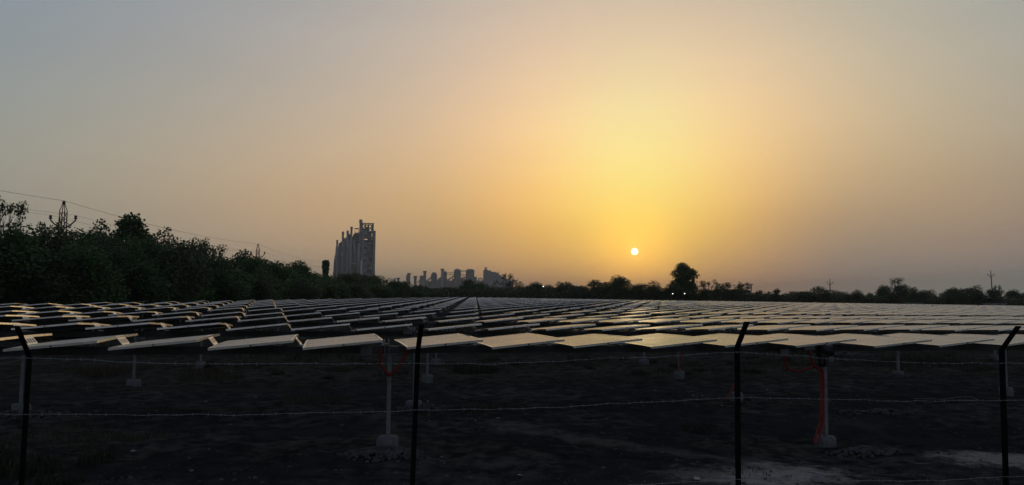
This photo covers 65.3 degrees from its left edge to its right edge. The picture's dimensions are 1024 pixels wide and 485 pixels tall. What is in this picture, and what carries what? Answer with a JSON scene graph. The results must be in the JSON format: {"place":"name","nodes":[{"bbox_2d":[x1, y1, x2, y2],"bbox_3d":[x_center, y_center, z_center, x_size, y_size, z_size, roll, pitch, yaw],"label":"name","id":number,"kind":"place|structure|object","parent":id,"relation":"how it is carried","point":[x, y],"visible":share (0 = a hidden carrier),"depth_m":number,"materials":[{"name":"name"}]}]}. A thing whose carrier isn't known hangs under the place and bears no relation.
{"place":"outdoors","nodes":[
{"label":"outdoors","id":0,"kind":"place"},
{"bbox_2d":[394,403,452,410],"bbox_3d":[-1.750,3.195,15.574,1.215,0.142,0.742,2,-4,-13],"label":"concrete rubble","id":1,"kind":"object","parent":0,"point":[426,406],"visible":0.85,"depth_m":15.44,"materials":[{"name":"concrete"}]},
{"bbox_2d":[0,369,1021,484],"bbox_3d":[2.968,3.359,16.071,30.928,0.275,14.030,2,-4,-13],"label":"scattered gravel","id":2,"kind":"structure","parent":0,"point":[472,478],"depth_m":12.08,"materials":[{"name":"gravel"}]},
{"bbox_2d":[0,312,1023,484],"bbox_3d":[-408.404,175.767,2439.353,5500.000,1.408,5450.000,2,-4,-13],"label":"ground","id":3,"kind":"structure","parent":0,"point":[240,443],"depth_m":14.41,"materials":[{"name":"black soil"}]},
{"bbox_2d":[0,251,18,299],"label":"bushy tree","id":4,"kind":"object","parent":3,"relation":"on","point":[5,269],"visible":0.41,"depth_m":33.59,"materials":[{"name":"green plant"}]},
{"bbox_2d":[0,196,28,233],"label":"sparse tree","id":5,"kind":"object","parent":3,"relation":"on","point":[20,211],"visible":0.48,"depth_m":42.43,"materials":[{"name":"green plant"}]},
{"bbox_2d":[0,222,66,337],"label":"bushy tree","id":6,"kind":"object","parent":3,"relation":"on","point":[19,246],"visible":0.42,"depth_m":34.78,"materials":[{"name":"green plant"}]},
{"bbox_2d":[0,410,70,419],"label":"concrete rubble","id":7,"kind":"object","parent":3,"relation":"on","point":[43,412],"visible":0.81,"depth_m":13.90,"materials":[{"name":"concrete"}]},
{"bbox_2d":[0,252,98,339],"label":"bushy tree","id":8,"kind":"object","parent":3,"relation":"on","point":[61,287],"visible":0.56,"depth_m":34.25,"materials":[{"name":"green plant"}]},
{"bbox_2d":[35,217,67,243],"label":"sparse tree","id":9,"kind":"object","parent":3,"relation":"on","point":[44,225],"visible":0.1,"depth_m":45.28,"materials":[{"name":"green plant"}]},
{"bbox_2d":[9,224,98,329],"bbox_3d":[-21.734,1.883,37.314,5.072,5.618,4.521,2,-4,-22],"label":"bushy tree","id":10,"kind":"object","parent":3,"relation":"on","point":[54,244],"visible":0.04,"depth_m":37.40,"materials":[{"name":"green plant"}]},
{"bbox_2d":[0,437,116,484],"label":"weeds","id":11,"kind":"object","parent":3,"relation":"on","point":[7,467],"visible":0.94,"depth_m":9.96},
{"bbox_2d":[49,201,77,242],"bbox_3d":[-29.250,1.382,51.794,1.840,8.235,0.462,1,-4,-2],"label":"lattice pole","id":12,"kind":"object","parent":3,"relation":"on","point":[62,212],"visible":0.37,"depth_m":51.97,"materials":[{"name":"grey metal"}]},
{"bbox_2d":[49,225,113,250],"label":"bushy tree","id":13,"kind":"object","parent":3,"relation":"on","point":[83,234],"visible":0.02,"depth_m":43.95,"materials":[{"name":"green plant"}]},
{"bbox_2d":[41,241,131,337],"bbox_3d":[-19.500,2.260,36.423,3.972,4.682,4.112,2,-5,-23],"label":"bushy tree","id":14,"kind":"object","parent":3,"relation":"on","point":[104,287],"visible":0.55,"depth_m":35.76,"materials":[{"name":"green plant"}]},
{"bbox_2d":[79,218,112,238],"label":"bushy tree","id":15,"kind":"object","parent":3,"relation":"on","point":[97,228],"visible":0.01,"depth_m":47.27,"materials":[{"name":"green plant"}]},
{"bbox_2d":[63,231,132,330],"bbox_3d":[-21.684,2.179,40.770,4.830,5.441,4.501,2,-4,-19],"label":"bushy tree","id":16,"kind":"object","parent":3,"relation":"on","point":[86,240],"visible":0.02,"depth_m":40.15,"materials":[{"name":"green plant"}]},
{"bbox_2d":[84,231,117,253],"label":"bushy tree","id":17,"kind":"object","parent":3,"relation":"on","point":[110,241],"visible":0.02,"depth_m":44.75,"materials":[{"name":"green plant"}]},
{"bbox_2d":[94,233,134,302],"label":"bushy tree","id":18,"kind":"object","parent":3,"relation":"on","point":[119,259],"visible":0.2,"depth_m":39.13,"materials":[{"name":"green plant"}]},
{"bbox_2d":[109,212,159,249],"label":"broad tree","id":19,"kind":"object","parent":3,"relation":"on","point":[126,224],"visible":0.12,"depth_m":51.44,"materials":[{"name":"green plant"}]},
{"bbox_2d":[114,234,169,327],"bbox_3d":[-19.956,2.254,42.745,3.703,5.604,3.450,-4,-6,45],"label":"bushy tree","id":20,"kind":"object","parent":3,"relation":"on","point":[137,252],"visible":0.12,"depth_m":42.42,"materials":[{"name":"green plant"}]},
{"bbox_2d":[115,261,173,330],"bbox_3d":[-18.346,2.787,39.156,3.542,3.917,3.300,1,-4,-7],"label":"bushy tree","id":21,"kind":"object","parent":3,"relation":"on","point":[145,284],"visible":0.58,"depth_m":39.12,"materials":[{"name":"green plant"}]},
{"bbox_2d":[132,235,169,265],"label":"bushy tree","id":22,"kind":"object","parent":3,"relation":"on","point":[148,248],"visible":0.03,"depth_m":45.93,"materials":[{"name":"green plant"}]},
{"bbox_2d":[3,360,348,451],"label":"weeds","id":23,"kind":"object","parent":3,"relation":"on","point":[109,368],"visible":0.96,"depth_m":16.03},
{"bbox_2d":[142,238,214,327],"bbox_3d":[-18.486,2.415,43.642,4.360,5.404,4.891,2,-5,-23],"label":"bushy tree","id":24,"kind":"object","parent":3,"relation":"on","point":[188,260],"visible":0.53,"depth_m":43.37,"materials":[{"name":"green plant"}]},
{"bbox_2d":[154,226,209,256],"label":"bushy tree","id":25,"kind":"object","parent":3,"relation":"on","point":[172,235],"visible":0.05,"depth_m":56.12,"materials":[{"name":"green plant"}]},
{"bbox_2d":[158,238,214,296],"bbox_3d":[-20.172,2.605,48.660,5.370,5.647,3.759,4,-6,-43],"label":"bushy tree","id":26,"kind":"object","parent":3,"relation":"on","point":[200,253],"visible":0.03,"depth_m":49.39,"materials":[{"name":"green plant"}]},
{"bbox_2d":[0,261,389,337],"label":"undergrowth","id":27,"kind":"object","parent":3,"relation":"on","point":[281,287],"visible":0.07,"depth_m":53.59,"materials":[{"name":"green plant"}]},
{"bbox_2d":[193,243,227,267],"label":"bushy tree","id":28,"kind":"object","parent":3,"relation":"on","point":[209,252],"visible":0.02,"depth_m":52.35,"materials":[{"name":"green plant"}]},
{"bbox_2d":[184,246,237,321],"bbox_3d":[-19.344,2.836,49.788,4.795,5.308,3.356,1,-4,-11],"label":"bushy tree","id":29,"kind":"object","parent":3,"relation":"on","point":[221,263],"visible":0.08,"depth_m":50.13,"materials":[{"name":"green plant"}]},
{"bbox_2d":[194,266,252,321],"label":"bushy tree","id":30,"kind":"object","parent":3,"relation":"on","point":[228,290],"visible":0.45,"depth_m":48.33,"materials":[{"name":"green plant"}]},
{"bbox_2d":[213,255,252,321],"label":"bushy tree","id":31,"kind":"object","parent":3,"relation":"on","point":[235,264],"visible":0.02,"depth_m":54.76,"materials":[{"name":"green plant"}]},
{"bbox_2d":[229,249,253,266],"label":"bushy tree","id":32,"kind":"object","parent":3,"relation":"on","point":[240,258],"visible":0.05,"depth_m":67.94,"materials":[{"name":"green plant"}]},
{"bbox_2d":[236,269,280,321],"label":"bushy tree","id":33,"kind":"object","parent":3,"relation":"on","point":[262,293],"visible":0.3,"depth_m":54.32,"materials":[{"name":"green plant"}]},
{"bbox_2d":[238,256,278,288],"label":"bushy tree","id":34,"kind":"object","parent":3,"relation":"on","point":[248,265],"visible":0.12,"depth_m":59.05,"materials":[{"name":"green plant"}]},
{"bbox_2d":[239,256,279,316],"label":"bushy tree","id":35,"kind":"object","parent":3,"relation":"on","point":[263,262],"visible":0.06,"depth_m":62.54,"materials":[{"name":"green plant"}]},
{"bbox_2d":[264,260,296,298],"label":"bushy tree","id":36,"kind":"object","parent":3,"relation":"on","point":[281,270],"visible":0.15,"depth_m":64.36,"materials":[{"name":"green plant"}]},
{"bbox_2d":[286,259,306,270],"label":"bushy tree","id":37,"kind":"object","parent":3,"relation":"on","point":[297,265],"visible":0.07,"depth_m":80.64,"materials":[{"name":"green plant"}]},
{"bbox_2d":[290,266,313,278],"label":"bushy tree","id":38,"kind":"object","parent":3,"relation":"on","point":[301,269],"visible":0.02,"depth_m":72.33,"materials":[{"name":"green plant"}]},
{"bbox_2d":[279,278,325,316],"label":"bushy tree","id":39,"kind":"object","parent":3,"relation":"on","point":[303,288],"visible":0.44,"depth_m":62.90,"materials":[{"name":"green plant"}]},
{"bbox_2d":[310,282,340,316],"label":"bushy tree","id":40,"kind":"object","parent":3,"relation":"on","point":[331,290],"visible":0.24,"depth_m":69.89,"materials":[{"name":"green plant"}]},
{"bbox_2d":[321,260,329,278],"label":"vine covered pole","id":41,"kind":"object","parent":3,"relation":"on","point":[325,266],"visible":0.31,"depth_m":136.05,"materials":[{"name":"plant"}]},
{"bbox_2d":[333,279,352,298],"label":"bushy tree","id":42,"kind":"object","parent":3,"relation":"on","point":[344,292],"visible":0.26,"depth_m":89.01,"materials":[{"name":"green plant"}]},
{"bbox_2d":[329,272,365,288],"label":"bushy tree","id":43,"kind":"object","parent":3,"relation":"on","point":[348,278],"visible":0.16,"depth_m":104.69,"materials":[{"name":"green plant"}]},
{"bbox_2d":[333,219,375,280],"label":"preheater tower","id":44,"kind":"structure","parent":3,"relation":"on","point":[358,251],"depth_m":1062.98,"materials":[{"name":"concrete"}]},
{"bbox_2d":[345,282,374,298],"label":"bushy tree","id":45,"kind":"object","parent":3,"relation":"on","point":[357,291],"visible":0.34,"depth_m":95.74,"materials":[{"name":"green plant"}]},
{"bbox_2d":[341,272,382,291],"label":"bushy tree","id":46,"kind":"object","parent":3,"relation":"on","point":[364,278],"visible":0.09,"depth_m":115.02,"materials":[{"name":"green plant"}]},
{"bbox_2d":[366,274,394,286],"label":"bushy tree","id":47,"kind":"object","parent":3,"relation":"on","point":[377,279],"visible":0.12,"depth_m":123.84,"materials":[{"name":"green plant"}]},
{"bbox_2d":[365,284,396,298],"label":"bushy tree","id":48,"kind":"object","parent":3,"relation":"on","point":[385,293],"visible":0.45,"depth_m":104.32,"materials":[{"name":"green plant"}]},
{"bbox_2d":[339,445,425,462],"bbox_3d":[-1.757,2.835,10.867,1.176,0.157,0.866,2,-4,-13],"label":"concrete rubble","id":49,"kind":"object","parent":3,"relation":"on","point":[387,451],"visible":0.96,"depth_m":10.71,"materials":[{"name":"concrete"}]},
{"bbox_2d":[382,281,410,298],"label":"bushy tree","id":50,"kind":"object","parent":3,"relation":"on","point":[398,287],"visible":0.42,"depth_m":116.71,"materials":[{"name":"green plant"}]},
{"bbox_2d":[403,287,426,298],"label":"bushy tree","id":51,"kind":"object","parent":3,"relation":"on","point":[411,292],"visible":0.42,"depth_m":121.72,"materials":[{"name":"green plant"}]},
{"bbox_2d":[419,291,445,297],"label":"bushy tree","id":52,"kind":"object","parent":3,"relation":"on","point":[435,294],"visible":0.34,"depth_m":125.26,"materials":[{"name":"green plant"}]},
{"bbox_2d":[431,272,436,287],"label":"silo","id":53,"kind":"object","parent":3,"relation":"on","point":[433,279],"visible":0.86,"depth_m":1499.35,"materials":[{"name":"concrete"}]},
{"bbox_2d":[426,277,484,287],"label":"process building","id":54,"kind":"structure","parent":3,"relation":"on","point":[475,280],"depth_m":1514.72,"materials":[{"name":"concrete"}]},
{"bbox_2d":[454,269,460,288],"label":"silo","id":55,"kind":"object","parent":3,"relation":"on","point":[457,277],"visible":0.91,"depth_m":1508.75,"materials":[{"name":"concrete"}]},
{"bbox_2d":[458,278,474,289],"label":"slender tree","id":56,"kind":"object","parent":3,"relation":"on","point":[466,283],"visible":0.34,"depth_m":141.58,"materials":[{"name":"green plant"}]},
{"bbox_2d":[468,282,498,297],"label":"bushy tree","id":57,"kind":"object","parent":3,"relation":"on","point":[474,285],"visible":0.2,"depth_m":139.71,"materials":[{"name":"green plant"}]},
{"bbox_2d":[483,267,513,290],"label":"mill building","id":58,"kind":"structure","parent":3,"relation":"on","point":[489,277],"depth_m":1530.75,"materials":[{"name":"concrete"}]},
{"bbox_2d":[493,273,517,289],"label":"sparse tree","id":59,"kind":"object","parent":3,"relation":"on","point":[512,283],"visible":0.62,"depth_m":152.94,"materials":[{"name":"green plant"}]},
{"bbox_2d":[0,322,1021,484],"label":"barbed wire fence","id":60,"kind":"object","parent":3,"relation":"on","point":[1002,400],"visible":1,"depth_m":6.77,"materials":[{"name":"metal"}]},
{"bbox_2d":[0,333,1023,447],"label":"solar tracker row","id":61,"kind":"object","parent":3,"relation":"on","point":[821,346],"visible":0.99,"depth_m":11.54,"materials":[{"name":"black glass"}]},
{"bbox_2d":[0,322,1023,415],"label":"solar tracker row","id":62,"kind":"object","parent":3,"relation":"on","point":[55,330],"visible":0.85,"depth_m":15.65,"materials":[{"name":"black glass"}]},
{"bbox_2d":[0,315,1023,386],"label":"solar tracker row","id":63,"kind":"object","parent":3,"relation":"on","point":[426,378],"visible":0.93,"depth_m":20.63,"materials":[{"name":"black glass"}]},
{"bbox_2d":[0,310,1023,368],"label":"solar tracker row","id":64,"kind":"object","parent":3,"relation":"on","point":[643,361],"visible":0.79,"depth_m":24.73,"materials":[{"name":"grey glass"}]},
{"bbox_2d":[0,306,1023,354],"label":"solar tracker row","id":65,"kind":"object","parent":3,"relation":"on","point":[263,311],"visible":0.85,"depth_m":29.64,"materials":[{"name":"grey glass"}]},
{"bbox_2d":[0,303,1023,345],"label":"solar tracker row","id":66,"kind":"object","parent":3,"relation":"on","point":[147,306],"visible":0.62,"depth_m":33.86,"materials":[{"name":"grey glass"}]},
{"bbox_2d":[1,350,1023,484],"bbox_3d":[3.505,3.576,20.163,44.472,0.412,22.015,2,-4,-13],"label":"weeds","id":67,"kind":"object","parent":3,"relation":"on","point":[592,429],"visible":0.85,"depth_m":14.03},
{"bbox_2d":[28,317,1010,361],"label":"weeds","id":68,"kind":"object","parent":3,"relation":"on","point":[39,339],"visible":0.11,"depth_m":31.65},
{"bbox_2d":[520,281,553,298],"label":"bushy tree","id":69,"kind":"object","parent":3,"relation":"on","point":[535,286],"visible":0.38,"depth_m":139.53,"materials":[{"name":"green plant"}]},
{"bbox_2d":[88,302,1023,339],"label":"solar tracker row","id":70,"kind":"object","parent":3,"relation":"on","point":[247,304],"visible":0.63,"depth_m":38.59,"materials":[{"name":"grey glass"}]},
{"bbox_2d":[554,281,584,298],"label":"bushy tree","id":71,"kind":"object","parent":3,"relation":"on","point":[561,287],"visible":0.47,"depth_m":140.58,"materials":[{"name":"green plant"}]},
{"bbox_2d":[136,301,1023,331],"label":"solar tracker row","id":72,"kind":"object","parent":3,"relation":"on","point":[354,305],"visible":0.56,"depth_m":43.92,"materials":[{"name":"grey glass"}]},
{"bbox_2d":[569,280,609,298],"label":"umbrella tree","id":73,"kind":"object","parent":3,"relation":"on","point":[594,285],"visible":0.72,"depth_m":140.74,"materials":[{"name":"green plant"}]},
{"bbox_2d":[188,300,1023,329],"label":"solar tracker row","id":74,"kind":"object","parent":3,"relation":"on","point":[229,301],"visible":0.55,"depth_m":49.10,"materials":[{"name":"grey glass"}]},
{"bbox_2d":[601,275,642,300],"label":"bushy tree","id":75,"kind":"object","parent":3,"relation":"on","point":[617,285],"visible":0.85,"depth_m":140.22,"materials":[{"name":"green plant"}]},
{"bbox_2d":[234,300,1023,322],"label":"solar tracker row","id":76,"kind":"object","parent":3,"relation":"on","point":[579,305],"visible":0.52,"depth_m":54.34,"materials":[{"name":"grey glass"}]},
{"bbox_2d":[255,299,1023,324],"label":"solar tracker row","id":77,"kind":"object","parent":3,"relation":"on","point":[560,303],"visible":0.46,"depth_m":57.61,"materials":[{"name":"grey glass"}]},
{"bbox_2d":[292,299,995,323],"bbox_3d":[18.405,6.058,66.509,71.320,2.061,2.103,2,-4,-13],"label":"solar tracker row","id":78,"kind":"object","parent":3,"relation":"on","point":[633,303],"visible":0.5,"depth_m":63.95,"materials":[{"name":"grey glass"}]},
{"bbox_2d":[629,280,665,300],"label":"bushy tree","id":79,"kind":"object","parent":3,"relation":"on","point":[654,289],"visible":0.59,"depth_m":141.84,"materials":[{"name":"green plant"}]},
{"bbox_2d":[659,284,681,300],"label":"bushy tree","id":80,"kind":"object","parent":3,"relation":"on","point":[667,289],"visible":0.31,"depth_m":140.35,"materials":[{"name":"green plant"}]},
{"bbox_2d":[321,299,1023,318],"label":"solar tracker row","id":81,"kind":"object","parent":3,"relation":"on","point":[611,302],"visible":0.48,"depth_m":68.29,"materials":[{"name":"grey glass"}]},
{"bbox_2d":[660,262,699,300],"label":"broad tree","id":82,"kind":"object","parent":3,"relation":"on","point":[683,284],"visible":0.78,"depth_m":139.11,"materials":[{"name":"green plant"}]},
{"bbox_2d":[346,298,1020,317],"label":"solar tracker row","id":83,"kind":"object","parent":3,"relation":"on","point":[607,301],"visible":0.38,"depth_m":72.36,"materials":[{"name":"grey glass"}]},
{"bbox_2d":[375,298,993,312],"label":"solar tracker row","id":84,"kind":"object","parent":3,"relation":"on","point":[656,301],"visible":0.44,"depth_m":83.36,"materials":[{"name":"grey glass"}]},
{"bbox_2d":[357,298,1014,317],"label":"solar tracker row","id":85,"kind":"object","parent":3,"relation":"on","point":[624,302],"visible":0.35,"depth_m":77.88,"materials":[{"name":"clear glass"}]},
{"bbox_2d":[387,298,1000,313],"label":"solar tracker row","id":86,"kind":"object","parent":3,"relation":"on","point":[674,301],"visible":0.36,"depth_m":89.06,"materials":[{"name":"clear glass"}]},
{"bbox_2d":[395,298,998,315],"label":"solar tracker row","id":87,"kind":"object","parent":3,"relation":"on","point":[588,300],"visible":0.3,"depth_m":90.22,"materials":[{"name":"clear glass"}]},
{"bbox_2d":[691,285,713,300],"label":"bushy tree","id":88,"kind":"object","parent":3,"relation":"on","point":[702,297],"visible":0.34,"depth_m":140.84,"materials":[{"name":"green plant"}]},
{"bbox_2d":[412,297,997,315],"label":"solar tracker row","id":89,"kind":"object","parent":3,"relation":"on","point":[615,301],"visible":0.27,"depth_m":95.77,"materials":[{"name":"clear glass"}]},
{"bbox_2d":[698,279,721,291],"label":"sparse tree","id":90,"kind":"object","parent":3,"relation":"on","point":[701,283],"visible":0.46,"depth_m":148.31,"materials":[{"name":"green plant"}]},
{"bbox_2d":[414,286,1023,305],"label":"undergrowth","id":91,"kind":"object","parent":3,"relation":"on","point":[518,293],"visible":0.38,"depth_m":143.19,"materials":[{"name":"green plant"}]},
{"bbox_2d":[710,282,749,300],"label":"umbrella tree","id":92,"kind":"object","parent":3,"relation":"on","point":[721,289],"visible":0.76,"depth_m":144.82,"materials":[{"name":"green plant"}]},
{"bbox_2d":[734,281,750,301],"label":"sparse tree","id":93,"kind":"object","parent":3,"relation":"on","point":[742,296],"visible":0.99,"depth_m":140.36,"materials":[{"name":"green plant"}]},
{"bbox_2d":[786,286,833,302],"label":"umbrella tree","id":94,"kind":"object","parent":3,"relation":"on","point":[812,293],"visible":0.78,"depth_m":146.67,"materials":[{"name":"green plant"}]},
{"bbox_2d":[810,473,822,482],"bbox_3d":[3.760,2.912,9.851,0.169,0.131,0.142,3,-5,-35],"label":"white stone","id":95,"kind":"object","parent":3,"relation":"on","point":[816,477],"visible":0.89,"depth_m":9.80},
{"bbox_2d":[812,351,887,356],"bbox_3d":[12.973,4.281,30.669,3.206,0.270,1.056,2,-4,-13],"label":"concrete rubble","id":96,"kind":"object","parent":3,"relation":"on","point":[844,354],"visible":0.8,"depth_m":30.44,"materials":[{"name":"concrete"}]},
{"bbox_2d":[845,289,870,302],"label":"bushy tree","id":97,"kind":"object","parent":3,"relation":"on","point":[853,295],"visible":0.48,"depth_m":148.67,"materials":[{"name":"green plant"}]},
{"bbox_2d":[825,445,902,458],"bbox_3d":[5.308,3.140,12.069,1.202,0.166,0.773,2,-4,-13],"label":"concrete rubble","id":98,"kind":"object","parent":3,"relation":"on","point":[863,451],"visible":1,"depth_m":11.89,"materials":[{"name":"concrete"}]},
{"bbox_2d":[838,408,912,415],"bbox_3d":[7.173,3.325,15.729,1.663,0.144,0.611,2,-4,-13],"label":"concrete rubble","id":99,"kind":"object","parent":3,"relation":"on","point":[878,410],"visible":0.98,"depth_m":15.58,"materials":[{"name":"concrete"}]},
{"bbox_2d":[874,284,895,303],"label":"bushy tree","id":100,"kind":"object","parent":3,"relation":"on","point":[882,290],"visible":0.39,"depth_m":153.40,"materials":[{"name":"green plant"}]},
{"bbox_2d":[885,277,906,303],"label":"sparse tree","id":101,"kind":"object","parent":3,"relation":"on","point":[897,293],"visible":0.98,"depth_m":149.07,"materials":[{"name":"green plant"}]},
{"bbox_2d":[895,284,917,303],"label":"bushy tree","id":102,"kind":"object","parent":3,"relation":"on","point":[904,294],"visible":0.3,"depth_m":152.62,"materials":[{"name":"green plant"}]},
{"bbox_2d":[906,287,931,303],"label":"bushy tree","id":103,"kind":"object","parent":3,"relation":"on","point":[917,297],"visible":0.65,"depth_m":140.55,"materials":[{"name":"green plant"}]},
{"bbox_2d":[939,287,970,304],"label":"bushy tree","id":104,"kind":"object","parent":3,"relation":"on","point":[954,294],"visible":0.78,"depth_m":152.22,"materials":[{"name":"green plant"}]},
{"bbox_2d":[968,285,1005,304],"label":"bushy tree","id":105,"kind":"object","parent":3,"relation":"on","point":[978,296],"visible":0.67,"depth_m":151.03,"materials":[{"name":"green plant"}]},
{"bbox_2d":[998,289,1021,298],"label":"bushy tree","id":106,"kind":"object","parent":3,"relation":"on","point":[1010,294],"visible":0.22,"depth_m":161.94,"materials":[{"name":"green plant"}]},
{"bbox_2d":[0,0,1023,301],"label":"sky","id":107,"kind":"structure","parent":0,"point":[792,144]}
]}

